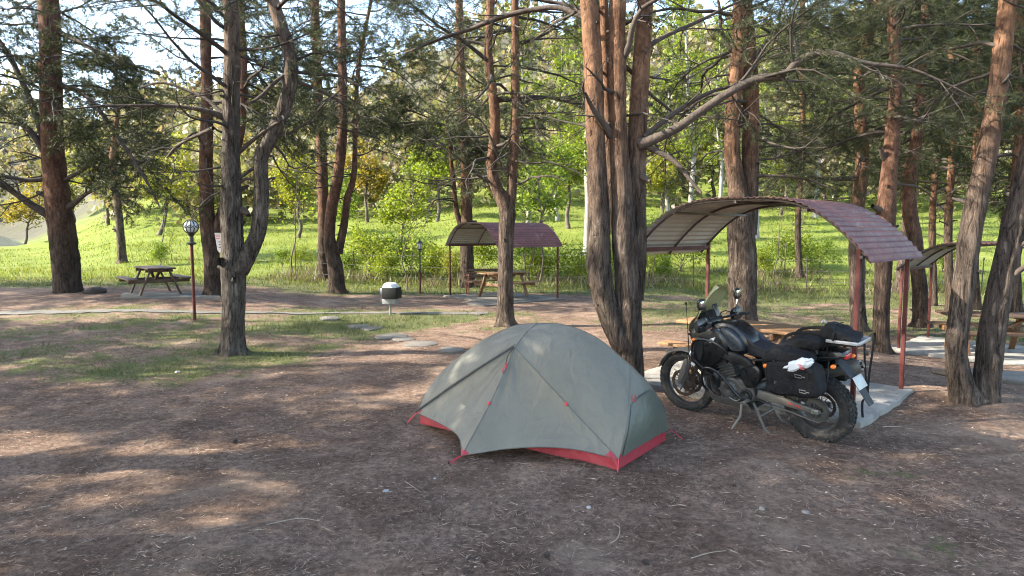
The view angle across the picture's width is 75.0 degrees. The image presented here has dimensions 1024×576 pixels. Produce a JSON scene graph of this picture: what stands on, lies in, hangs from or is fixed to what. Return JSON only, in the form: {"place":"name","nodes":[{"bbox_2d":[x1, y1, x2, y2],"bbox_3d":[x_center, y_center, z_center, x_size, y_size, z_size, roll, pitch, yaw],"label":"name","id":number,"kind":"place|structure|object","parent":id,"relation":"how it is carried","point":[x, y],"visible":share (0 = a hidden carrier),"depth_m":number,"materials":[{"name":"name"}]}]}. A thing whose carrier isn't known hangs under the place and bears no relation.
{"place":"outdoors","nodes":[
{"label":"outdoors","id":0,"kind":"place"},
{"bbox_2d":[0,236,22,246],"bbox_3d":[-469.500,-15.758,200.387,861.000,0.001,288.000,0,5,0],"label":"lake water","id":1,"kind":"structure","parent":0,"point":[5,241],"depth_m":85.72,"materials":[{"name":"grey liquid"}]},
{"bbox_2d":[0,0,971,117],"label":"sky","id":2,"kind":"structure","parent":0,"point":[145,55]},
{"bbox_2d":[0,24,1023,575],"bbox_3d":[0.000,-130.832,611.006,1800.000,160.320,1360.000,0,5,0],"label":"ground","id":3,"kind":"structure","parent":0,"point":[702,524],"depth_m":6.09,"materials":[{"name":"soil"}]},
{"bbox_2d":[0,174,45,244],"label":"broadleaf tree","id":4,"kind":"object","parent":3,"relation":"on","point":[12,216],"visible":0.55,"depth_m":62.02,"materials":[{"name":"yellow plant"}]},
{"bbox_2d":[67,167,86,222],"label":"broadleaf tree","id":5,"kind":"object","parent":3,"relation":"on","point":[74,192],"visible":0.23,"depth_m":83.87,"materials":[{"name":"green plant"}]},
{"bbox_2d":[82,287,106,293],"bbox_3d":[-11.767,0.086,18.835,0.530,0.251,0.556,-2,5,-18],"label":"rock","id":6,"kind":"object","parent":3,"relation":"on","point":[94,290],"visible":0.74,"depth_m":18.66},
{"bbox_2d":[65,137,132,225],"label":"broadleaf tree","id":7,"kind":"object","parent":3,"relation":"on","point":[107,214],"visible":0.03,"depth_m":58.81,"materials":[{"name":"green plant"}]},
{"bbox_2d":[0,0,214,293],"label":"pine tree","id":8,"kind":"object","parent":3,"relation":"on","point":[49,139],"visible":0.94,"depth_m":18.25,"materials":[{"name":"green plant"}]},
{"bbox_2d":[64,40,180,263],"bbox_3d":[-19.251,-6.675,33.181,5.690,10.857,5.660,4,6,36],"label":"pine tree","id":9,"kind":"object","parent":3,"relation":"on","point":[112,146],"visible":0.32,"depth_m":32.60,"materials":[{"name":"green plant"}]},
{"bbox_2d":[145,238,173,264],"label":"shrub","id":10,"kind":"object","parent":3,"relation":"on","point":[156,255],"visible":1,"depth_m":30.76,"materials":[{"name":"green plant"}]},
{"bbox_2d":[149,168,180,254],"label":"sapling","id":11,"kind":"object","parent":3,"relation":"on","point":[163,213],"visible":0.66,"depth_m":33.93,"materials":[{"name":"green plant"}]},
{"bbox_2d":[133,131,198,235],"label":"broadleaf tree","id":12,"kind":"object","parent":3,"relation":"on","point":[181,183],"visible":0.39,"depth_m":46.52,"materials":[{"name":"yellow plant"}]},
{"bbox_2d":[119,292,220,299],"bbox_3d":[-9.327,0.295,18.110,3.233,0.230,1.425,0,5,0],"label":"concrete pad","id":13,"kind":"object","parent":3,"relation":"on","point":[159,295],"visible":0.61,"depth_m":17.86,"materials":[{"name":"concrete"}]},
{"bbox_2d":[116,265,190,295],"bbox_3d":[-9.852,-0.214,18.400,1.608,0.749,1.618,-4,7,-41],"label":"picnic table","id":14,"kind":"object","parent":13,"relation":"on","point":[159,270],"visible":0.99,"depth_m":18.18,"materials":[{"name":"brown wood"}]},
{"bbox_2d":[183,219,198,319],"bbox_3d":[-7.089,-0.355,14.802,0.306,2.324,0.309,0,5,0],"label":"garden lamp","id":15,"kind":"object","parent":3,"relation":"on","point":[190,227],"visible":0.97,"depth_m":14.74,"materials":[{"name":"red metal"}]},
{"bbox_2d":[101,0,349,297],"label":"pine tree","id":16,"kind":"object","parent":3,"relation":"on","point":[209,228],"visible":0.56,"depth_m":17.56,"materials":[{"name":"green plant"}]},
{"bbox_2d":[26,0,426,357],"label":"pine tree","id":17,"kind":"object","parent":3,"relation":"on","point":[237,259],"visible":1,"depth_m":10.54,"materials":[{"name":"green plant"}]},
{"bbox_2d":[0,309,479,315],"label":"footpath","id":18,"kind":"structure","parent":3,"relation":"on","point":[29,312],"depth_m":15.76,"materials":[{"name":"concrete"}]},
{"bbox_2d":[242,133,273,208],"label":"broadleaf tree","id":19,"kind":"object","parent":3,"relation":"on","point":[246,138],"visible":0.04,"depth_m":57.26,"materials":[{"name":"green plant"}]},
{"bbox_2d":[274,245,293,266],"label":"shrub","id":20,"kind":"object","parent":3,"relation":"on","point":[280,253],"visible":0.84,"depth_m":29.92,"materials":[{"name":"green plant"}]},
{"bbox_2d":[268,142,317,237],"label":"broadleaf tree","id":21,"kind":"object","parent":3,"relation":"on","point":[278,174],"visible":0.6,"depth_m":43.25,"materials":[{"name":"green plant"}]},
{"bbox_2d":[274,154,316,269],"bbox_3d":[-8.657,-3.004,26.991,1.822,5.046,1.434,0,5,-4],"label":"sapling","id":22,"kind":"object","parent":3,"relation":"on","point":[313,208],"visible":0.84,"depth_m":26.85,"materials":[{"name":"green plant"}]},
{"bbox_2d":[281,243,317,268],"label":"shrub","id":23,"kind":"object","parent":3,"relation":"on","point":[300,254],"visible":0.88,"depth_m":28.93,"materials":[{"name":"green plant"}]},
{"bbox_2d":[246,0,401,279],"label":"pine tree","id":24,"kind":"object","parent":3,"relation":"on","point":[323,193],"visible":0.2,"depth_m":24.62,"materials":[{"name":"green plant"}]},
{"bbox_2d":[328,169,362,220],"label":"broadleaf tree","id":25,"kind":"object","parent":3,"relation":"on","point":[353,208],"visible":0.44,"depth_m":39.06,"materials":[{"name":"green plant"}]},
{"bbox_2d":[257,0,440,293],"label":"pine tree","id":26,"kind":"object","parent":3,"relation":"on","point":[333,248],"visible":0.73,"depth_m":21.01,"materials":[{"name":"green plant"}]},
{"bbox_2d":[340,251,363,277],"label":"shrub","id":27,"kind":"object","parent":3,"relation":"on","point":[349,260],"visible":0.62,"depth_m":26.93,"materials":[{"name":"green plant"}]},
{"bbox_2d":[334,137,391,222],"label":"broadleaf tree","id":28,"kind":"object","parent":3,"relation":"on","point":[381,176],"visible":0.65,"depth_m":49.32,"materials":[{"name":"green plant"}]},
{"bbox_2d":[342,218,400,275],"bbox_3d":[-6.118,-1.433,27.754,2.845,2.954,2.820,-4,6,-39],"label":"shrub","id":29,"kind":"object","parent":3,"relation":"on","point":[368,247],"visible":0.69,"depth_m":27.54,"materials":[{"name":"green plant"}]},
{"bbox_2d":[361,249,404,281],"bbox_3d":[-5.035,-0.931,26.497,1.595,1.512,1.399,-5,7,-43],"label":"shrub","id":30,"kind":"object","parent":3,"relation":"on","point":[389,260],"visible":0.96,"depth_m":26.38,"materials":[{"name":"green plant"}]},
{"bbox_2d":[380,282,401,314],"bbox_3d":[-2.953,0.314,16.169,0.467,0.900,0.415,1,5,12],"label":"waste bin","id":31,"kind":"object","parent":3,"relation":"on","point":[390,293],"visible":0.98,"depth_m":16.00,"materials":[{"name":"white plastic"}]},
{"bbox_2d":[375,333,407,339],"bbox_3d":[-2.332,0.953,12.887,0.625,0.073,0.624,0,5,-6],"label":"stepping stone","id":32,"kind":"object","parent":3,"relation":"on","point":[390,336],"visible":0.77,"depth_m":12.79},
{"bbox_2d":[373,159,444,257],"bbox_3d":[-5.261,-3.847,32.867,3.840,4.972,2.519,3,6,35],"label":"broadleaf tree","id":33,"kind":"object","parent":3,"relation":"on","point":[391,201],"visible":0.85,"depth_m":32.71,"materials":[{"name":"green plant"}]},
{"bbox_2d":[379,226,441,276],"bbox_3d":[-4.183,-1.331,27.866,2.650,2.776,2.673,-2,5,-22],"label":"shrub","id":34,"kind":"object","parent":3,"relation":"on","point":[398,247],"visible":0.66,"depth_m":27.72,"materials":[{"name":"green plant"}]},
{"bbox_2d":[394,181,430,289],"bbox_3d":[-3.470,-1.763,22.961,1.262,3.830,1.785,2,5,20],"label":"sapling","id":35,"kind":"object","parent":3,"relation":"on","point":[403,225],"visible":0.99,"depth_m":22.89,"materials":[{"name":"green plant"}]},
{"bbox_2d":[402,341,437,346],"bbox_3d":[-1.638,1.024,11.992,0.591,0.071,0.577,2,5,24],"label":"stepping stone","id":36,"kind":"object","parent":3,"relation":"on","point":[419,343],"visible":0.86,"depth_m":11.95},
{"bbox_2d":[417,238,422,293],"bbox_3d":[-2.953,-0.648,21.386,0.230,1.880,0.199,0,5,0],"label":"lantern post","id":37,"kind":"object","parent":3,"relation":"on","point":[419,244],"visible":0.95,"depth_m":21.34,"materials":[{"name":"red metal"}]},
{"bbox_2d":[406,120,457,221],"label":"broadleaf tree","id":38,"kind":"object","parent":3,"relation":"on","point":[440,171],"visible":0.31,"depth_m":44.76,"materials":[{"name":"green plant"}]},
{"bbox_2d":[417,240,452,274],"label":"shrub","id":39,"kind":"object","parent":3,"relation":"on","point":[435,256],"visible":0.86,"depth_m":27.22,"materials":[{"name":"green plant"}]},
{"bbox_2d":[429,247,459,277],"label":"shrub","id":40,"kind":"object","parent":3,"relation":"on","point":[446,260],"visible":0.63,"depth_m":26.79,"materials":[{"name":"green plant"}]},
{"bbox_2d":[440,346,464,352],"bbox_3d":[-1.040,1.074,11.483,0.414,0.074,0.501,-1,5,-11],"label":"stepping stone","id":41,"kind":"object","parent":3,"relation":"on","point":[447,349],"visible":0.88,"depth_m":11.36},
{"bbox_2d":[357,0,553,287],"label":"pine tree","id":42,"kind":"object","parent":3,"relation":"on","point":[466,252],"visible":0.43,"depth_m":23.19,"materials":[{"name":"green plant"}]},
{"bbox_2d":[473,245,497,271],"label":"shrub","id":43,"kind":"object","parent":3,"relation":"on","point":[484,251],"visible":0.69,"depth_m":28.79,"materials":[{"name":"green plant"}]},
{"bbox_2d":[350,0,634,327],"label":"pine tree","id":44,"kind":"object","parent":3,"relation":"on","point":[505,203],"visible":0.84,"depth_m":13.68,"materials":[{"name":"green plant"}]},
{"bbox_2d":[443,292,564,303],"bbox_3d":[-0.288,0.340,20.171,2.450,0.150,2.970,-4,6,-36],"label":"concrete pad","id":45,"kind":"object","parent":3,"relation":"on","point":[489,297],"visible":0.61,"depth_m":19.95,"materials":[{"name":"concrete"}]},
{"bbox_2d":[464,268,497,294],"bbox_3d":[-0.819,-0.195,21.075,1.300,0.807,0.602,-1,5,-14],"label":"park bench","id":46,"kind":"object","parent":45,"relation":"on","point":[468,275],"visible":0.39,"depth_m":21.18,"materials":[{"name":"brown wood"}]},
{"bbox_2d":[466,270,540,296],"bbox_3d":[-0.260,-0.117,20.187,1.608,0.749,1.619,4,7,42],"label":"picnic table","id":47,"kind":"object","parent":45,"relation":"on","point":[493,275],"visible":0.56,"depth_m":20.05,"materials":[{"name":"brown wood"}]},
{"bbox_2d":[445,222,562,297],"bbox_3d":[-0.283,-0.767,20.081,2.340,2.409,2.859,-4,6,-36],"label":"picnic shelter","id":48,"kind":"object","parent":45,"relation":"on","point":[530,235],"visible":0.76,"depth_m":19.67,"materials":[{"name":"metal"}]},
{"bbox_2d":[0,0,1013,228],"bbox_3d":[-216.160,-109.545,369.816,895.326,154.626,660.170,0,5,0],"label":"wood","id":49,"kind":"object","parent":3,"relation":"on","point":[390,164],"visible":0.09,"depth_m":85.44,"materials":[{"name":"green plant"}]},
{"bbox_2d":[0,176,1023,303],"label":"meadow grass","id":50,"kind":"structure","parent":3,"relation":"on","point":[27,269],"depth_m":32.76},
{"bbox_2d":[0,348,1023,575],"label":"bark crumbs","id":51,"kind":"object","parent":3,"relation":"on","point":[457,467],"visible":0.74,"depth_m":5.58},
{"bbox_2d":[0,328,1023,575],"bbox_3d":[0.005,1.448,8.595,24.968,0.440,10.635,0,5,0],"label":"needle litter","id":52,"kind":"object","parent":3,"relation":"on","point":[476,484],"visible":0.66,"depth_m":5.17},
{"bbox_2d":[495,247,560,274],"bbox_3d":[0.783,-1.370,27.972,2.692,2.795,2.669,4,6,37],"label":"shrub","id":53,"kind":"object","parent":3,"relation":"on","point":[521,255],"visible":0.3,"depth_m":27.64,"materials":[{"name":"green plant"}]},
{"bbox_2d":[516,167,542,280],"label":"sapling","id":54,"kind":"object","parent":3,"relation":"on","point":[527,199],"visible":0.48,"depth_m":25.94,"materials":[{"name":"green plant"}]},
{"bbox_2d":[505,0,554,222],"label":"poplar tree","id":55,"kind":"object","parent":3,"relation":"on","point":[523,75],"visible":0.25,"depth_m":35.21,"materials":[{"name":"green plant"}]},
{"bbox_2d":[516,247,555,278],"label":"shrub","id":56,"kind":"object","parent":3,"relation":"on","point":[537,260],"visible":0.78,"depth_m":26.93,"materials":[{"name":"green plant"}]},
{"bbox_2d":[521,137,557,284],"bbox_3d":[0.949,-2.951,25.163,1.655,5.822,2.102,2,5,18],"label":"sapling","id":57,"kind":"object","parent":3,"relation":"on","point":[542,221],"visible":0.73,"depth_m":25.03,"materials":[{"name":"green plant"}]},
{"bbox_2d":[401,323,684,474],"bbox_3d":[0.185,0.937,6.699,2.714,1.193,2.382,4,6,36],"label":"tent","id":58,"kind":"object","parent":3,"relation":"on","point":[564,390],"visible":1,"depth_m":6.11,"materials":[{"name":"grey fabric"}]},
{"bbox_2d":[505,137,582,247],"bbox_3d":[1.680,-4.771,34.223,4.608,5.966,3.023,-1,5,-14],"label":"broadleaf tree","id":59,"kind":"object","parent":3,"relation":"on","point":[558,172],"visible":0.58,"depth_m":34.16,"materials":[{"name":"green plant"}]},
{"bbox_2d":[538,39,577,220],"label":"poplar tree","id":60,"kind":"object","parent":3,"relation":"on","point":[560,62],"visible":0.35,"depth_m":43.76,"materials":[{"name":"green plant"}]},
{"bbox_2d":[542,115,584,228],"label":"broadleaf tree","id":61,"kind":"object","parent":3,"relation":"on","point":[572,181],"visible":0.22,"depth_m":41.30,"materials":[{"name":"green plant"}]},
{"bbox_2d":[545,237,586,280],"bbox_3d":[2.224,-0.944,26.851,2.141,2.243,2.160,1,5,13],"label":"shrub","id":62,"kind":"object","parent":3,"relation":"on","point":[564,259],"visible":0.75,"depth_m":26.81,"materials":[{"name":"green plant"}]},
{"bbox_2d":[566,256,586,278],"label":"shrub","id":63,"kind":"object","parent":3,"relation":"on","point":[578,266],"visible":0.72,"depth_m":25.93,"materials":[{"name":"green plant"}]},
{"bbox_2d":[559,0,608,254],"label":"poplar tree","id":64,"kind":"object","parent":3,"relation":"on","point":[583,152],"visible":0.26,"depth_m":32.30,"materials":[{"name":"green plant"}]},
{"bbox_2d":[250,246,984,291],"bbox_3d":[3.665,-0.692,24.647,27.376,1.823,0.469,0,5,0],"label":"wire fence","id":65,"kind":"object","parent":3,"relation":"on","point":[524,265],"visible":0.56,"depth_m":24.63,"materials":[{"name":"metal"}]},
{"bbox_2d":[259,262,985,294],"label":"dry weeds","id":66,"kind":"object","parent":3,"relation":"on","point":[650,281],"visible":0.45,"depth_m":25.51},
{"bbox_2d":[646,253,674,275],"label":"shrub","id":67,"kind":"object","parent":3,"relation":"on","point":[650,260],"visible":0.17,"depth_m":27.66,"materials":[{"name":"green plant"}]},
{"bbox_2d":[648,255,682,280],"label":"shrub","id":68,"kind":"object","parent":3,"relation":"on","point":[667,262],"visible":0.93,"depth_m":26.80,"materials":[{"name":"green plant"}]},
{"bbox_2d":[647,0,693,211],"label":"poplar tree","id":69,"kind":"object","parent":3,"relation":"on","point":[667,205],"visible":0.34,"depth_m":45.14,"materials":[{"name":"green plant"}]},
{"bbox_2d":[646,136,699,214],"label":"broadleaf tree","id":70,"kind":"object","parent":3,"relation":"on","point":[659,183],"visible":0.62,"depth_m":43.78,"materials":[{"name":"green plant"}]},
{"bbox_2d":[650,241,715,271],"bbox_3d":[7.516,-1.670,28.831,2.938,3.078,2.964,-2,5,-24],"label":"shrub","id":71,"kind":"object","parent":3,"relation":"on","point":[697,255],"visible":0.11,"depth_m":28.79,"materials":[{"name":"green plant"}]},
{"bbox_2d":[660,0,724,201],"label":"poplar tree","id":72,"kind":"object","parent":3,"relation":"on","point":[684,22],"visible":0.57,"depth_m":39.04,"materials":[{"name":"green plant"}]},
{"bbox_2d":[690,106,725,197],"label":"broadleaf tree","id":73,"kind":"object","parent":3,"relation":"on","point":[713,172],"visible":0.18,"depth_m":54.18,"materials":[{"name":"green plant"}]},
{"bbox_2d":[563,0,874,320],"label":"pine tree","id":74,"kind":"object","parent":3,"relation":"on","point":[743,176],"visible":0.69,"depth_m":12.74,"materials":[{"name":"green plant"}]},
{"bbox_2d":[696,2,741,196],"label":"poplar tree","id":75,"kind":"object","parent":3,"relation":"on","point":[718,135],"visible":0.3,"depth_m":42.23,"materials":[{"name":"green plant"}]},
{"bbox_2d":[740,24,791,238],"bbox_3d":[13.841,-8.865,37.412,3.012,12.254,2.892,-1,5,-8],"label":"poplar tree","id":76,"kind":"object","parent":3,"relation":"on","point":[757,236],"visible":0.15,"depth_m":37.08,"materials":[{"name":"green plant"}]},
{"bbox_2d":[756,244,775,272],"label":"shrub","id":77,"kind":"object","parent":3,"relation":"on","point":[761,257],"visible":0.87,"depth_m":27.81,"materials":[{"name":"green plant"}]},
{"bbox_2d":[659,285,873,442],"bbox_3d":[2.511,0.726,6.963,0.890,1.496,2.340,-12,12,-41],"label":"motorcycle","id":78,"kind":"object","parent":3,"relation":"on","point":[731,374],"visible":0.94,"depth_m":6.83,"materials":[{"name":"metal"}]},
{"bbox_2d":[783,357,813,371],"bbox_3d":[2.654,0.712,6.174,0.118,0.169,0.295,-12,12,-41],"label":"plastic bag","id":79,"kind":"object","parent":78,"relation":"on","point":[801,363],"visible":1,"depth_m":6.13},
{"bbox_2d":[780,326,834,349],"bbox_3d":[2.892,0.480,6.471,0.533,0.196,0.455,-12,12,-41],"label":"roll bag","id":80,"kind":"object","parent":78,"relation":"on","point":[809,338],"visible":0.81,"depth_m":6.32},
{"bbox_2d":[820,319,862,340],"bbox_3d":[3.065,0.398,6.213,0.296,0.206,0.342,-12,12,-41],"label":"tail bag","id":81,"kind":"object","parent":78,"relation":"on","point":[835,330],"visible":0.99,"depth_m":6.17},
{"bbox_2d":[858,333,875,417],"bbox_3d":[3.382,0.879,6.375,0.143,0.840,0.825,3,6,35],"label":"luggage strap","id":82,"kind":"object","parent":78,"relation":"hanging from","point":[866,353],"visible":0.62,"depth_m":6.61,"materials":[{"name":"black fabric"}]},
{"bbox_2d":[513,0,1023,376],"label":"pine tree","id":83,"kind":"object","parent":3,"relation":"on","point":[618,179],"visible":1,"depth_m":8.15,"materials":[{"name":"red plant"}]},
{"bbox_2d":[644,361,913,428],"bbox_3d":[3.226,1.317,8.662,3.070,0.185,2.090,5,7,44],"label":"concrete pad","id":84,"kind":"object","parent":3,"relation":"on","point":[884,404],"visible":0.31,"depth_m":7.92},
{"bbox_2d":[657,317,806,373],"bbox_3d":[3.137,0.838,8.989,1.608,0.727,1.721,-5,7,-44],"label":"picnic table","id":85,"kind":"object","parent":84,"relation":"on","point":[778,332],"visible":0.17,"depth_m":8.68,"materials":[{"name":"brown wood"}]},
{"bbox_2d":[641,196,923,399],"bbox_3d":[3.268,0.159,8.506,2.990,2.560,2.020,5,7,44],"label":"picnic shelter","id":86,"kind":"object","parent":84,"relation":"on","point":[698,225],"visible":0.94,"depth_m":8.20,"materials":[{"name":"metal"}]},
{"bbox_2d":[762,193,795,282],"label":"sapling","id":87,"kind":"object","parent":3,"relation":"on","point":[780,236],"visible":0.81,"depth_m":26.87,"materials":[{"name":"green plant"}]},
{"bbox_2d":[760,225,815,270],"bbox_3d":[11.910,-1.487,28.951,2.366,2.457,2.346,4,7,42],"label":"shrub","id":88,"kind":"object","parent":3,"relation":"on","point":[789,248],"visible":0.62,"depth_m":28.67,"materials":[{"name":"green plant"}]},
{"bbox_2d":[765,116,811,214],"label":"broadleaf tree","id":89,"kind":"object","parent":3,"relation":"on","point":[786,186],"visible":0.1,"depth_m":46.98,"materials":[{"name":"green plant"}]},
{"bbox_2d":[771,207,806,275],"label":"sapling","id":90,"kind":"object","parent":3,"relation":"on","point":[787,238],"visible":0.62,"depth_m":28.01,"materials":[{"name":"green plant"}]},
{"bbox_2d":[717,0,875,277],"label":"pine tree","id":91,"kind":"object","parent":3,"relation":"on","point":[799,262],"visible":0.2,"depth_m":25.49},
{"bbox_2d":[784,231,817,260],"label":"shrub","id":92,"kind":"object","parent":3,"relation":"on","point":[804,242],"visible":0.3,"depth_m":29.84,"materials":[{"name":"green plant"}]},
{"bbox_2d":[783,186,822,282],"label":"sapling","id":93,"kind":"object","parent":3,"relation":"on","point":[804,230],"visible":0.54,"depth_m":26.98,"materials":[{"name":"green plant"}]},
{"bbox_2d":[794,0,841,217],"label":"poplar tree","id":94,"kind":"object","parent":3,"relation":"on","point":[813,214],"visible":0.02,"depth_m":46.09,"materials":[{"name":"green plant"}]},
{"bbox_2d":[802,232,847,272],"bbox_3d":[13.603,-1.380,29.070,2.023,2.101,2.006,0,5,5],"label":"shrub","id":95,"kind":"object","parent":3,"relation":"on","point":[820,250],"visible":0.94,"depth_m":28.77,"materials":[{"name":"green plant"}]},
{"bbox_2d":[756,0,991,332],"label":"pine tree","id":96,"kind":"object","parent":3,"relation":"on","point":[859,180],"visible":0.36,"depth_m":15.10,"materials":[{"name":"green plant"}]},
{"bbox_2d":[808,0,971,292],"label":"pine tree","id":97,"kind":"object","parent":3,"relation":"on","point":[896,286],"visible":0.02,"depth_m":23.85,"materials":[{"name":"green plant"}]},
{"bbox_2d":[758,0,1023,354],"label":"pine tree","id":98,"kind":"object","parent":3,"relation":"on","point":[885,207],"visible":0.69,"depth_m":12.33,"materials":[{"name":"green plant"}]},
{"bbox_2d":[796,0,1023,327],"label":"pine tree","id":99,"kind":"object","parent":3,"relation":"on","point":[920,298],"visible":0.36,"depth_m":14.72,"materials":[{"name":"green plant"}]},
{"bbox_2d":[841,1,1023,309],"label":"pine tree","id":100,"kind":"object","parent":3,"relation":"on","point":[977,305],"visible":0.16,"depth_m":17.02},
{"bbox_2d":[843,2,1023,309],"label":"pine tree","id":101,"kind":"object","parent":3,"relation":"on","point":[948,238],"visible":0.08,"depth_m":18.91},
{"bbox_2d":[848,0,1023,407],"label":"pine tree","id":102,"kind":"object","parent":3,"relation":"on","point":[981,385],"visible":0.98,"depth_m":7.65,"materials":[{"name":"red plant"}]},
{"bbox_2d":[869,2,1013,305],"bbox_3d":[13.152,-5.350,20.558,5.307,12.817,5.447,-2,5,-22],"label":"pine tree","id":103,"kind":"object","parent":3,"relation":"on","point":[932,233],"visible":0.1,"depth_m":20.83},
{"bbox_2d":[891,336,1023,365],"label":"concrete pad","id":104,"kind":"object","parent":3,"relation":"on","point":[931,346],"visible":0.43,"depth_m":12.96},
{"bbox_2d":[895,241,1023,347],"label":"picnic shelter","id":105,"kind":"object","parent":104,"relation":"on","point":[932,254],"visible":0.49,"depth_m":13.33,"materials":[{"name":"metal"}]},
{"bbox_2d":[926,310,1023,355],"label":"picnic table","id":106,"kind":"object","parent":104,"relation":"on","point":[1015,332],"visible":0.56,"depth_m":12.71,"materials":[{"name":"brown wood"}]},
{"bbox_2d":[897,0,1023,311],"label":"pine tree","id":107,"kind":"object","parent":3,"relation":"on","point":[1017,304],"visible":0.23,"depth_m":15.87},
{"bbox_2d":[970,367,1023,385],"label":"paving strip","id":108,"kind":"object","parent":3,"relation":"on","point":[1013,377],"visible":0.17,"depth_m":9.18,"materials":[{"name":"concrete"}]},
{"bbox_2d":[0,275,1023,560],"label":"grass","id":109,"kind":"structure","parent":0,"point":[350,331],"depth_m":15.29,"materials":[{"name":"plant"}]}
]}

